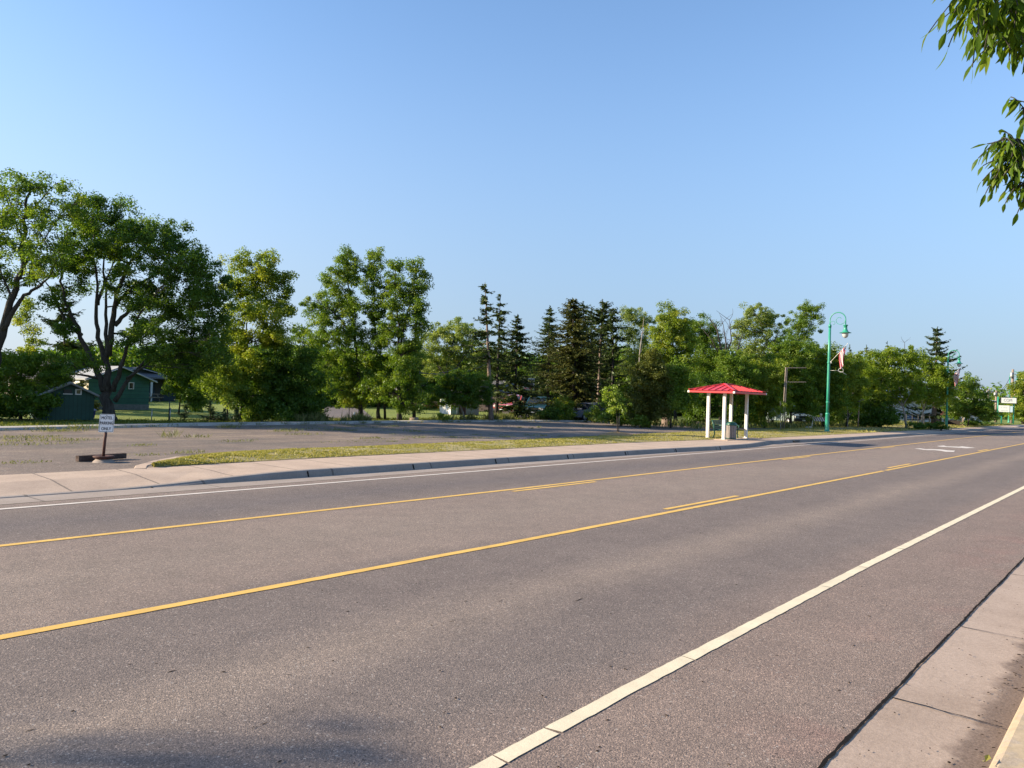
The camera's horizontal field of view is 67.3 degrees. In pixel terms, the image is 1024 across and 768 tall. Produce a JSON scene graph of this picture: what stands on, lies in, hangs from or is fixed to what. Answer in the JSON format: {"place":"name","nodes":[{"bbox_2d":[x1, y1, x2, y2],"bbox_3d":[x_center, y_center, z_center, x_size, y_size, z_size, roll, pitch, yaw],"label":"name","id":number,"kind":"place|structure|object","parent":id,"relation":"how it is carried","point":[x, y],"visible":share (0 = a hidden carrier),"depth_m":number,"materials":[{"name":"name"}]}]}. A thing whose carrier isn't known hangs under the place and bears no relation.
{"place":"outdoors","nodes":[
{"label":"outdoors","id":0,"kind":"place"},
{"bbox_2d":[324,405,373,419],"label":"driveway","id":1,"kind":"structure","parent":0,"point":[333,412],"depth_m":60.16,"materials":[{"name":"concrete"}]},
{"bbox_2d":[0,422,760,474],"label":"parking lot","id":2,"kind":"structure","parent":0,"point":[64,455],"depth_m":26.52,"materials":[{"name":"asphalt"}]},
{"bbox_2d":[76,453,126,460],"bbox_3d":[-9.336,1.662,17.485,0.140,0.135,1.083,1,-1,34],"label":"timber","id":3,"kind":"object","parent":2,"relation":"on","point":[91,458],"visible":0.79,"depth_m":17.26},
{"bbox_2d":[92,414,114,462],"bbox_3d":[-9.086,1.207,17.140,0.470,1.072,0.470,2,-1,-22],"label":"parking sign","id":4,"kind":"object","parent":2,"relation":"on","point":[106,423],"visible":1,"depth_m":17.11,"materials":[{"name":"metal"}]},
{"bbox_2d":[134,456,182,467],"bbox_3d":[-8.045,1.776,17.455,0.427,0.017,2.988,2,-1,-8],"label":"verge edging","id":5,"kind":"object","parent":2,"relation":"on","point":[145,465],"visible":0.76,"depth_m":17.03,"materials":[{"name":"concrete"}]},
{"bbox_2d":[0,419,691,463],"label":"lot weeds","id":6,"kind":"object","parent":2,"relation":"on","point":[163,434],"visible":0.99,"depth_m":27.76,"materials":[{"name":"plant"}]},
{"bbox_2d":[440,398,482,414],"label":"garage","id":7,"kind":"structure","parent":0,"point":[444,410],"depth_m":63.47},
{"bbox_2d":[0,399,1021,729],"bbox_3d":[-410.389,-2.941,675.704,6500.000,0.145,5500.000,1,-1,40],"label":"ground","id":8,"kind":"structure","parent":0,"point":[160,411],"depth_m":49.02,"materials":[{"name":"green plant"}]},
{"bbox_2d":[0,385,53,420],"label":"shrub","id":9,"kind":"object","parent":8,"relation":"on","point":[33,405],"visible":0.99,"depth_m":32.62,"materials":[{"name":"green plant"}]},
{"bbox_2d":[11,296,49,378],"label":"deciduous tree","id":10,"kind":"object","parent":8,"relation":"on","point":[27,304],"visible":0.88,"depth_m":38.43,"materials":[{"name":"green plant"}]},
{"bbox_2d":[0,347,69,418],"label":"shrub","id":11,"kind":"object","parent":8,"relation":"on","point":[15,364],"visible":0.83,"depth_m":33.42,"materials":[{"name":"green plant"}]},
{"bbox_2d":[0,167,93,365],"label":"deciduous tree","id":12,"kind":"object","parent":8,"relation":"on","point":[8,221],"visible":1,"depth_m":31.14,"materials":[{"name":"green plant"}]},
{"bbox_2d":[25,282,102,398],"bbox_3d":[-27.070,-2.235,46.106,3.661,7.667,4.702,1,-1,40],"label":"pine tree","id":13,"kind":"object","parent":8,"relation":"on","point":[65,344],"visible":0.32,"depth_m":46.10,"materials":[{"name":"green plant"}]},
{"bbox_2d":[30,382,99,419],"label":"garden shed","id":14,"kind":"structure","parent":8,"relation":"on","point":[78,402],"depth_m":34.22,"materials":[{"name":"green wood"}]},
{"bbox_2d":[71,366,157,409],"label":"garage","id":15,"kind":"structure","parent":8,"relation":"on","point":[135,395],"depth_m":49.38,"materials":[{"name":"green"}]},
{"bbox_2d":[33,189,239,421],"bbox_3d":[-17.117,-3.630,35.353,10.973,10.920,7.485,1,-1,40],"label":"deciduous tree","id":16,"kind":"object","parent":8,"relation":"on","point":[192,265],"visible":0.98,"depth_m":34.12,"materials":[{"name":"green plant"}]},
{"bbox_2d":[126,367,175,400],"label":"house","id":17,"kind":"structure","parent":8,"relation":"on","point":[155,388],"depth_m":74.00,"materials":[{"name":"blue"}]},
{"bbox_2d":[154,379,163,399],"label":"door","id":18,"kind":"structure","parent":17,"relation":"in","point":[158,385],"depth_m":74.33,"materials":[{"name":"black metal"}]},
{"bbox_2d":[171,403,190,420],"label":"shrub","id":19,"kind":"object","parent":8,"relation":"on","point":[183,414],"visible":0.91,"depth_m":37.17,"materials":[{"name":"green plant"}]},
{"bbox_2d":[154,357,210,412],"bbox_3d":[-20.287,0.053,47.372,3.674,3.580,2.724,2,-1,-6],"label":"shrub","id":20,"kind":"object","parent":8,"relation":"on","point":[174,383],"visible":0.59,"depth_m":46.84,"materials":[{"name":"green plant"}]},
{"bbox_2d":[197,401,221,421],"bbox_3d":[-14.729,1.369,37.499,1.239,1.232,1.480,1,-1,40],"label":"shrub","id":21,"kind":"object","parent":8,"relation":"on","point":[211,411],"visible":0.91,"depth_m":37.56,"materials":[{"name":"green plant"}]},
{"bbox_2d":[188,355,252,419],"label":"deciduous tree","id":22,"kind":"object","parent":8,"relation":"on","point":[218,375],"visible":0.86,"depth_m":38.40,"materials":[{"name":"green plant"}]},
{"bbox_2d":[240,406,268,420],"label":"shrub","id":23,"kind":"object","parent":8,"relation":"on","point":[259,418],"visible":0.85,"depth_m":38.49,"materials":[{"name":"green plant"}]},
{"bbox_2d":[212,246,299,419],"bbox_3d":[-13.466,-2.602,40.161,4.920,9.162,4.266,1,-1,40],"label":"deciduous tree","id":24,"kind":"object","parent":8,"relation":"on","point":[279,308],"visible":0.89,"depth_m":39.79,"materials":[{"name":"green plant"}]},
{"bbox_2d":[0,335,540,407],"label":"wood","id":25,"kind":"object","parent":8,"relation":"on","point":[133,358],"visible":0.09,"depth_m":77.93,"materials":[{"name":"green plant"}]},
{"bbox_2d":[227,333,338,421],"bbox_3d":[-12.466,-0.390,40.485,5.878,4.838,4.980,2,-1,24],"label":"bush","id":26,"kind":"object","parent":8,"relation":"on","point":[284,392],"visible":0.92,"depth_m":39.82,"materials":[{"name":"green plant"}]},
{"bbox_2d":[0,420,590,430],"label":"lot edging","id":27,"kind":"object","parent":8,"relation":"on","point":[202,424],"visible":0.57,"depth_m":35.32,"materials":[{"name":"concrete"}]},
{"bbox_2d":[0,417,613,425],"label":"back grass","id":28,"kind":"structure","parent":8,"relation":"on","point":[53,422],"depth_m":34.18,"materials":[{"name":"plant"}]},
{"bbox_2d":[289,322,325,366],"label":"deciduous tree","id":29,"kind":"object","parent":8,"relation":"on","point":[295,337],"visible":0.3,"depth_m":62.85,"materials":[{"name":"green plant"}]},
{"bbox_2d":[298,244,381,415],"bbox_3d":[-10.334,-3.344,47.154,5.800,11.066,4.228,1,-1,40],"label":"deciduous tree","id":30,"kind":"object","parent":8,"relation":"on","point":[349,305],"visible":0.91,"depth_m":46.87,"materials":[{"name":"green plant"}]},
{"bbox_2d":[335,365,366,414],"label":"deciduous tree","id":31,"kind":"object","parent":8,"relation":"on","point":[353,401],"visible":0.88,"depth_m":47.18,"materials":[{"name":"green plant"}]},
{"bbox_2d":[357,246,396,419],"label":"deciduous tree","id":32,"kind":"object","parent":8,"relation":"on","point":[370,270],"visible":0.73,"depth_m":46.36,"materials":[{"name":"green plant"}]},
{"bbox_2d":[369,255,435,419],"bbox_3d":[-6.344,-2.702,45.676,3.874,10.017,3.534,1,-1,40],"label":"deciduous tree","id":33,"kind":"object","parent":8,"relation":"on","point":[407,391],"visible":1,"depth_m":45.28,"materials":[{"name":"green plant"}]},
{"bbox_2d":[293,410,600,421],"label":"tall weeds","id":34,"kind":"object","parent":8,"relation":"on","point":[363,417],"visible":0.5,"depth_m":42.94,"materials":[{"name":"plant"}]},
{"bbox_2d":[413,316,493,382],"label":"deciduous tree","id":35,"kind":"object","parent":8,"relation":"on","point":[449,360],"visible":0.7,"depth_m":76.33,"materials":[{"name":"green plant"}]},
{"bbox_2d":[424,368,496,419],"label":"deciduous tree","id":36,"kind":"object","parent":8,"relation":"on","point":[466,387],"visible":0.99,"depth_m":48.88,"materials":[{"name":"green plant"}]},
{"bbox_2d":[442,284,523,419],"bbox_3d":[-1.760,-2.073,49.446,4.650,9.164,3.960,2,-1,-34],"label":"spruce tree","id":37,"kind":"object","parent":8,"relation":"on","point":[489,351],"visible":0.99,"depth_m":49.73,"materials":[{"name":"green plant"}]},
{"bbox_2d":[470,294,533,414],"bbox_3d":[-0.938,-1.883,54.695,5.730,8.958,4.446,1,-1,32],"label":"spruce tree","id":38,"kind":"object","parent":8,"relation":"on","point":[501,356],"visible":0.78,"depth_m":53.99,"materials":[{"name":"green plant"}]},
{"bbox_2d":[0,427,1017,504],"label":"gutter","id":39,"kind":"object","parent":8,"relation":"on","point":[14,500],"visible":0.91,"depth_m":15.89,"materials":[{"name":"concrete"}]},
{"bbox_2d":[479,381,541,411],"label":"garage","id":40,"kind":"structure","parent":8,"relation":"on","point":[483,407],"depth_m":78.37,"materials":[{"name":"grey"}]},
{"bbox_2d":[0,426,1023,497],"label":"kerb","id":41,"kind":"structure","parent":8,"relation":"on","point":[338,471],"depth_m":19.94,"materials":[{"name":"concrete"}]},
{"bbox_2d":[481,314,555,416],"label":"spruce tree","id":42,"kind":"object","parent":8,"relation":"on","point":[516,347],"visible":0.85,"depth_m":55.09,"materials":[{"name":"green plant"}]},
{"bbox_2d":[522,305,567,399],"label":"spruce tree","id":43,"kind":"object","parent":8,"relation":"on","point":[549,329],"visible":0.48,"depth_m":73.37,"materials":[{"name":"green plant"}]},
{"bbox_2d":[536,405,565,419],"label":"shrub","id":44,"kind":"object","parent":8,"relation":"on","point":[553,413],"visible":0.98,"depth_m":54.27,"materials":[{"name":"green plant"}]},
{"bbox_2d":[550,395,577,419],"bbox_3d":[3.820,1.793,55.929,1.897,1.986,2.280,2,-1,-28],"label":"shrub","id":45,"kind":"object","parent":8,"relation":"on","point":[567,407],"visible":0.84,"depth_m":55.72,"materials":[{"name":"green plant"}]},
{"bbox_2d":[518,298,621,421],"bbox_3d":[4.733,-1.681,58.994,8.628,9.940,8.845,2,-1,2],"label":"spruce tree","id":46,"kind":"object","parent":8,"relation":"on","point":[572,380],"visible":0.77,"depth_m":58.71,"materials":[{"name":"green plant"}]},
{"bbox_2d":[151,425,994,466],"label":"grass verge","id":47,"kind":"object","parent":8,"relation":"on","point":[447,448],"depth_m":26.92,"materials":[{"name":"plant"}]},
{"bbox_2d":[599,431,633,435],"bbox_3d":[5.070,2.369,36.780,1.661,0.196,2.120,1,-1,40],"label":"mulch mound","id":48,"kind":"object","parent":47,"relation":"on","point":[617,433],"visible":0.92,"depth_m":36.29,"materials":[{"name":"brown wood"}]},
{"bbox_2d":[945,350,962,426],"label":"street lamp","id":49,"kind":"object","parent":47,"relation":"on","point":[958,363],"visible":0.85,"depth_m":72.97,"materials":[{"name":"metal"}]},
{"bbox_2d":[560,303,615,393],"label":"spruce tree","id":50,"kind":"object","parent":8,"relation":"on","point":[586,324],"visible":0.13,"depth_m":80.89,"materials":[{"name":"green plant"}]},
{"bbox_2d":[583,402,600,422],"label":"shrub","id":51,"kind":"object","parent":8,"relation":"on","point":[596,411],"visible":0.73,"depth_m":54.45,"materials":[{"name":"green plant"}]},
{"bbox_2d":[577,299,630,401],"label":"tree","id":52,"kind":"object","parent":8,"relation":"on","point":[602,315],"visible":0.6,"depth_m":68.43,"materials":[{"name":"green plant"}]},
{"bbox_2d":[587,308,639,399],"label":"spruce tree","id":53,"kind":"object","parent":8,"relation":"on","point":[613,350],"visible":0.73,"depth_m":66.85,"materials":[{"name":"green plant"}]},
{"bbox_2d":[599,384,631,430],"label":"young tree","id":54,"kind":"object","parent":8,"relation":"on","point":[615,407],"visible":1,"depth_m":37.20,"materials":[{"name":"green plant"}]},
{"bbox_2d":[593,390,639,425],"bbox_3d":[7.003,1.565,50.087,3.242,2.488,3.462,2,-1,-13],"label":"shrub","id":55,"kind":"object","parent":8,"relation":"on","point":[604,417],"visible":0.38,"depth_m":49.80,"materials":[{"name":"green plant"}]},
{"bbox_2d":[616,304,656,378],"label":"deciduous tree","id":56,"kind":"object","parent":8,"relation":"on","point":[630,331],"visible":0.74,"depth_m":82.26,"materials":[{"name":"green plant"}]},
{"bbox_2d":[630,413,654,427],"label":"shrub","id":57,"kind":"object","parent":8,"relation":"on","point":[641,421],"visible":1,"depth_m":47.81,"materials":[{"name":"green plant"}]},
{"bbox_2d":[621,347,675,427],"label":"cedar tree","id":58,"kind":"object","parent":8,"relation":"on","point":[646,399],"visible":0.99,"depth_m":48.02,"materials":[{"name":"green plant"}]},
{"bbox_2d":[641,299,701,419],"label":"deciduous tree","id":59,"kind":"object","parent":8,"relation":"on","point":[673,325],"visible":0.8,"depth_m":58.12,"materials":[{"name":"green plant"}]},
{"bbox_2d":[651,354,702,427],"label":"deciduous tree","id":60,"kind":"object","parent":8,"relation":"on","point":[679,376],"visible":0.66,"depth_m":49.40,"materials":[{"name":"green plant"}]},
{"bbox_2d":[679,313,730,420],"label":"deciduous tree","id":61,"kind":"object","parent":8,"relation":"on","point":[703,349],"visible":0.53,"depth_m":62.94,"materials":[{"name":"green plant"}]},
{"bbox_2d":[681,370,736,426],"bbox_3d":[13.616,1.046,53.193,3.975,4.064,4.246,1,-1,40],"label":"shrub","id":62,"kind":"object","parent":8,"relation":"on","point":[716,402],"visible":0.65,"depth_m":52.67,"materials":[{"name":"green plant"}]},
{"bbox_2d":[511,344,907,420],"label":"deep wood","id":63,"kind":"object","parent":8,"relation":"on","point":[619,357],"visible":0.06,"depth_m":88.22,"materials":[{"name":"green plant"}]},
{"bbox_2d":[701,310,744,419],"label":"dead tree","id":64,"kind":"object","parent":8,"relation":"on","point":[720,341],"visible":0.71,"depth_m":57.44,"materials":[{"name":"plant"}]},
{"bbox_2d":[688,383,766,440],"bbox_3d":[10.604,1.370,37.970,2.440,2.805,4.000,1,-1,40],"label":"bus shelter","id":65,"kind":"object","parent":8,"relation":"on","point":[724,389],"visible":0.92,"depth_m":37.15,"materials":[{"name":"metal"}]},
{"bbox_2d":[712,420,738,437],"bbox_3d":[10.464,2.226,37.659,0.688,0.900,1.700,1,-1,40],"label":"bench","id":66,"kind":"object","parent":65,"relation":"on","point":[718,424],"visible":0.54,"depth_m":37.50,"materials":[{"name":"green metal"}]},
{"bbox_2d":[726,422,736,438],"bbox_3d":[10.501,2.209,36.817,0.510,0.800,0.510,1,-1,40],"label":"litter bin","id":67,"kind":"object","parent":65,"relation":"on","point":[731,427],"visible":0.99,"depth_m":36.62,"materials":[{"name":"grey metal"}]},
{"bbox_2d":[714,349,769,424],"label":"deciduous tree","id":68,"kind":"object","parent":8,"relation":"on","point":[734,369],"visible":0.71,"depth_m":55.04,"materials":[{"name":"green plant"}]},
{"bbox_2d":[591,417,920,429],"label":"wood edge grass","id":69,"kind":"structure","parent":8,"relation":"on","point":[675,422],"depth_m":56.97,"materials":[{"name":"plant"}]},
{"bbox_2d":[730,301,789,422],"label":"deciduous tree","id":70,"kind":"object","parent":8,"relation":"on","point":[763,320],"visible":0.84,"depth_m":70.73,"materials":[{"name":"green plant"}]},
{"bbox_2d":[744,358,796,427],"bbox_3d":[18.629,0.635,56.527,3.847,5.311,4.039,1,-1,40],"label":"shrub","id":71,"kind":"object","parent":8,"relation":"on","point":[773,376],"visible":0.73,"depth_m":55.90,"materials":[{"name":"green plant"}]},
{"bbox_2d":[771,400,790,428],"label":"young tree","id":72,"kind":"object","parent":8,"relation":"on","point":[780,408],"visible":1,"depth_m":53.07,"materials":[{"name":"green plant"}]},
{"bbox_2d":[766,406,812,423],"bbox_3d":[23.162,2.605,64.316,2.140,1.720,4.482,2,-1,-12],"label":"parked van","id":73,"kind":"object","parent":8,"relation":"on","point":[797,417],"visible":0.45,"depth_m":62.51,"materials":[{"name":"white metal"}]},
{"bbox_2d":[761,333,823,423],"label":"deciduous tree","id":74,"kind":"object","parent":8,"relation":"on","point":[808,396],"visible":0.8,"depth_m":58.91,"materials":[{"name":"green plant"}]},
{"bbox_2d":[782,367,805,428],"bbox_3d":[19.931,1.027,54.291,1.612,4.461,0.139,2,-1,0],"label":"empty sign frame","id":75,"kind":"object","parent":8,"relation":"on","point":[785,389],"visible":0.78,"depth_m":54.26,"materials":[{"name":"brown wood"}]},
{"bbox_2d":[777,299,826,353],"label":"deciduous tree","id":76,"kind":"object","parent":8,"relation":"on","point":[801,322],"visible":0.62,"depth_m":78.28,"materials":[{"name":"green plant"}]},
{"bbox_2d":[800,341,854,426],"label":"deciduous tree","id":77,"kind":"object","parent":8,"relation":"on","point":[835,395],"visible":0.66,"depth_m":60.73,"materials":[{"name":"green plant"}]},
{"bbox_2d":[824,312,850,430],"bbox_3d":[21.562,-0.779,50.885,1.580,8.014,0.740,1,-1,40],"label":"street lamp","id":78,"kind":"object","parent":8,"relation":"on","point":[845,332],"visible":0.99,"depth_m":51.17,"materials":[{"name":"metal"}]},
{"bbox_2d":[830,343,847,368],"bbox_3d":[21.628,-1.834,50.872,1.118,1.733,0.139,1,-1,40],"label":"flag","id":79,"kind":"object","parent":78,"relation":"attached to","point":[841,353],"visible":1,"depth_m":50.75,"materials":[{"name":"fabric"}]},
{"bbox_2d":[831,350,873,426],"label":"deciduous tree","id":80,"kind":"object","parent":8,"relation":"on","point":[853,371],"visible":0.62,"depth_m":62.46,"materials":[{"name":"green plant"}]},
{"bbox_2d":[848,393,900,426],"bbox_3d":[31.158,2.232,66.100,4.137,3.250,5.114,2,-1,27],"label":"shrub","id":81,"kind":"object","parent":8,"relation":"on","point":[880,415],"visible":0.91,"depth_m":64.80,"materials":[{"name":"green plant"}]},
{"bbox_2d":[754,421,1010,431],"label":"roadside grass","id":82,"kind":"structure","parent":8,"relation":"on","point":[901,429],"depth_m":61.84,"materials":[{"name":"plant"}]},
{"bbox_2d":[859,345,928,427],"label":"deciduous tree","id":83,"kind":"object","parent":8,"relation":"on","point":[880,371],"visible":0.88,"depth_m":65.62,"materials":[{"name":"green plant"}]},
{"bbox_2d":[906,421,927,428],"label":"shrub","id":84,"kind":"object","parent":8,"relation":"on","point":[921,425],"visible":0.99,"depth_m":64.43,"materials":[{"name":"green plant"}]},
{"bbox_2d":[822,560,1023,767],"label":"gutter","id":85,"kind":"object","parent":8,"relation":"on","point":[907,732],"visible":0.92,"depth_m":5.13,"materials":[{"name":"concrete"}]},
{"bbox_2d":[989,698,1023,767],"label":"kerb","id":86,"kind":"structure","parent":85,"relation":"on","point":[1009,753],"depth_m":4.16,"materials":[{"name":"concrete"}]},
{"bbox_2d":[860,389,996,421],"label":"shop building","id":87,"kind":"structure","parent":8,"relation":"on","point":[926,411],"depth_m":99.28,"materials":[{"name":"black metal"}]},
{"bbox_2d":[900,352,958,421],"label":"deciduous tree","id":88,"kind":"object","parent":8,"relation":"on","point":[937,386],"visible":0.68,"depth_m":72.79,"materials":[{"name":"green plant"}]},
{"bbox_2d":[900,327,967,422],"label":"spruce tree","id":89,"kind":"object","parent":8,"relation":"on","point":[937,344],"visible":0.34,"depth_m":86.98,"materials":[{"name":"green plant"}]},
{"bbox_2d":[941,371,1000,425],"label":"deciduous tree","id":90,"kind":"object","parent":8,"relation":"on","point":[974,405],"visible":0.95,"depth_m":82.17,"materials":[{"name":"green plant"}]},
{"bbox_2d":[920,0,1023,225],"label":"ash tree","id":91,"kind":"object","parent":8,"relation":"on","point":[988,30],"visible":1,"depth_m":3.68,"materials":[{"name":"green plant"}]},
{"bbox_2d":[957,382,1022,418],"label":"hill wood","id":92,"kind":"object","parent":8,"relation":"on","point":[1004,414],"visible":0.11,"depth_m":168.31,"materials":[{"name":"green plant"}]},
{"bbox_2d":[997,397,1016,423],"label":"shop sign","id":93,"kind":"object","parent":8,"relation":"on","point":[1007,408],"visible":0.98,"depth_m":112.60,"materials":[{"name":"green paint"}]},
{"bbox_2d":[1004,371,1023,423],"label":"deciduous tree","id":94,"kind":"object","parent":8,"relation":"on","point":[1017,390],"visible":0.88,"depth_m":116.89,"materials":[{"name":"green plant"}]},
{"bbox_2d":[0,427,1023,767],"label":"road","id":95,"kind":"structure","parent":0,"point":[852,651],"depth_m":6.95,"materials":[{"name":"asphalt"}]},
{"bbox_2d":[0,443,1023,638],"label":"line marking","id":96,"kind":"object","parent":95,"relation":"on","point":[52,627],"visible":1,"depth_m":7.98,"materials":[{"name":"yellow paint"}]},
{"bbox_2d":[0,431,1023,546],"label":"line marking","id":97,"kind":"object","parent":95,"relation":"on","point":[380,503],"visible":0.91,"depth_m":12.37,"materials":[{"name":"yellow paint"}]},
{"bbox_2d":[0,427,1023,509],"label":"edge line marking","id":98,"kind":"object","parent":95,"relation":"on","point":[379,478],"visible":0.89,"depth_m":15.85,"materials":[{"name":"paint"}]},
{"bbox_2d":[3,509,1023,767],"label":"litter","id":99,"kind":"object","parent":95,"relation":"on","point":[725,669],"visible":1,"depth_m":5.29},
{"bbox_2d":[664,496,736,508],"bbox_3d":[3.670,2.253,14.682,0.117,0.001,3.024,1,-1,40],"label":"dash marking","id":100,"kind":"object","parent":95,"relation":"on","point":[700,502],"visible":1,"depth_m":14.57,"materials":[{"name":"yellow paint"}]},
{"bbox_2d":[469,486,1023,767],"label":"edge line marking","id":101,"kind":"object","parent":95,"relation":"on","point":[519,748],"visible":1,"depth_m":5.57,"materials":[{"name":"white paint"}]},
{"bbox_2d":[818,557,1023,767],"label":"tar seam","id":102,"kind":"object","parent":95,"relation":"on","point":[848,736],"visible":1,"depth_m":5.28,"materials":[{"name":"asphalt"}]},
{"bbox_2d":[0,424,1023,495],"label":"pavement","id":103,"kind":"structure","parent":0,"point":[23,484],"depth_m":17.43,"materials":[{"name":"concrete"}]},
{"bbox_2d":[0,0,1023,396],"label":"sky","id":104,"kind":"structure","parent":0,"point":[709,156],"materials":[{"name":"blue"}]},
{"label":"house driveway","id":105,"kind":"structure","parent":0,"visible":0},
{"bbox_2d":[525,396,550,414],"bbox_3d":[2.042,1.843,61.018,2.140,1.720,4.482,2,-1,11],"label":"parked suv","id":106,"kind":"object","parent":105,"relation":"on","point":[540,406],"visible":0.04,"depth_m":60.01,"materials":[{"name":"metal"}]},
{"bbox_2d":[570,402,609,421],"bbox_3d":[5.808,2.077,57.764,4.612,1.420,2.140,3,-1,-41],"label":"parked car","id":107,"kind":"object","parent":105,"relation":"on","point":[580,410],"visible":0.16,"depth_m":56.87,"materials":[{"name":"grey metal"}]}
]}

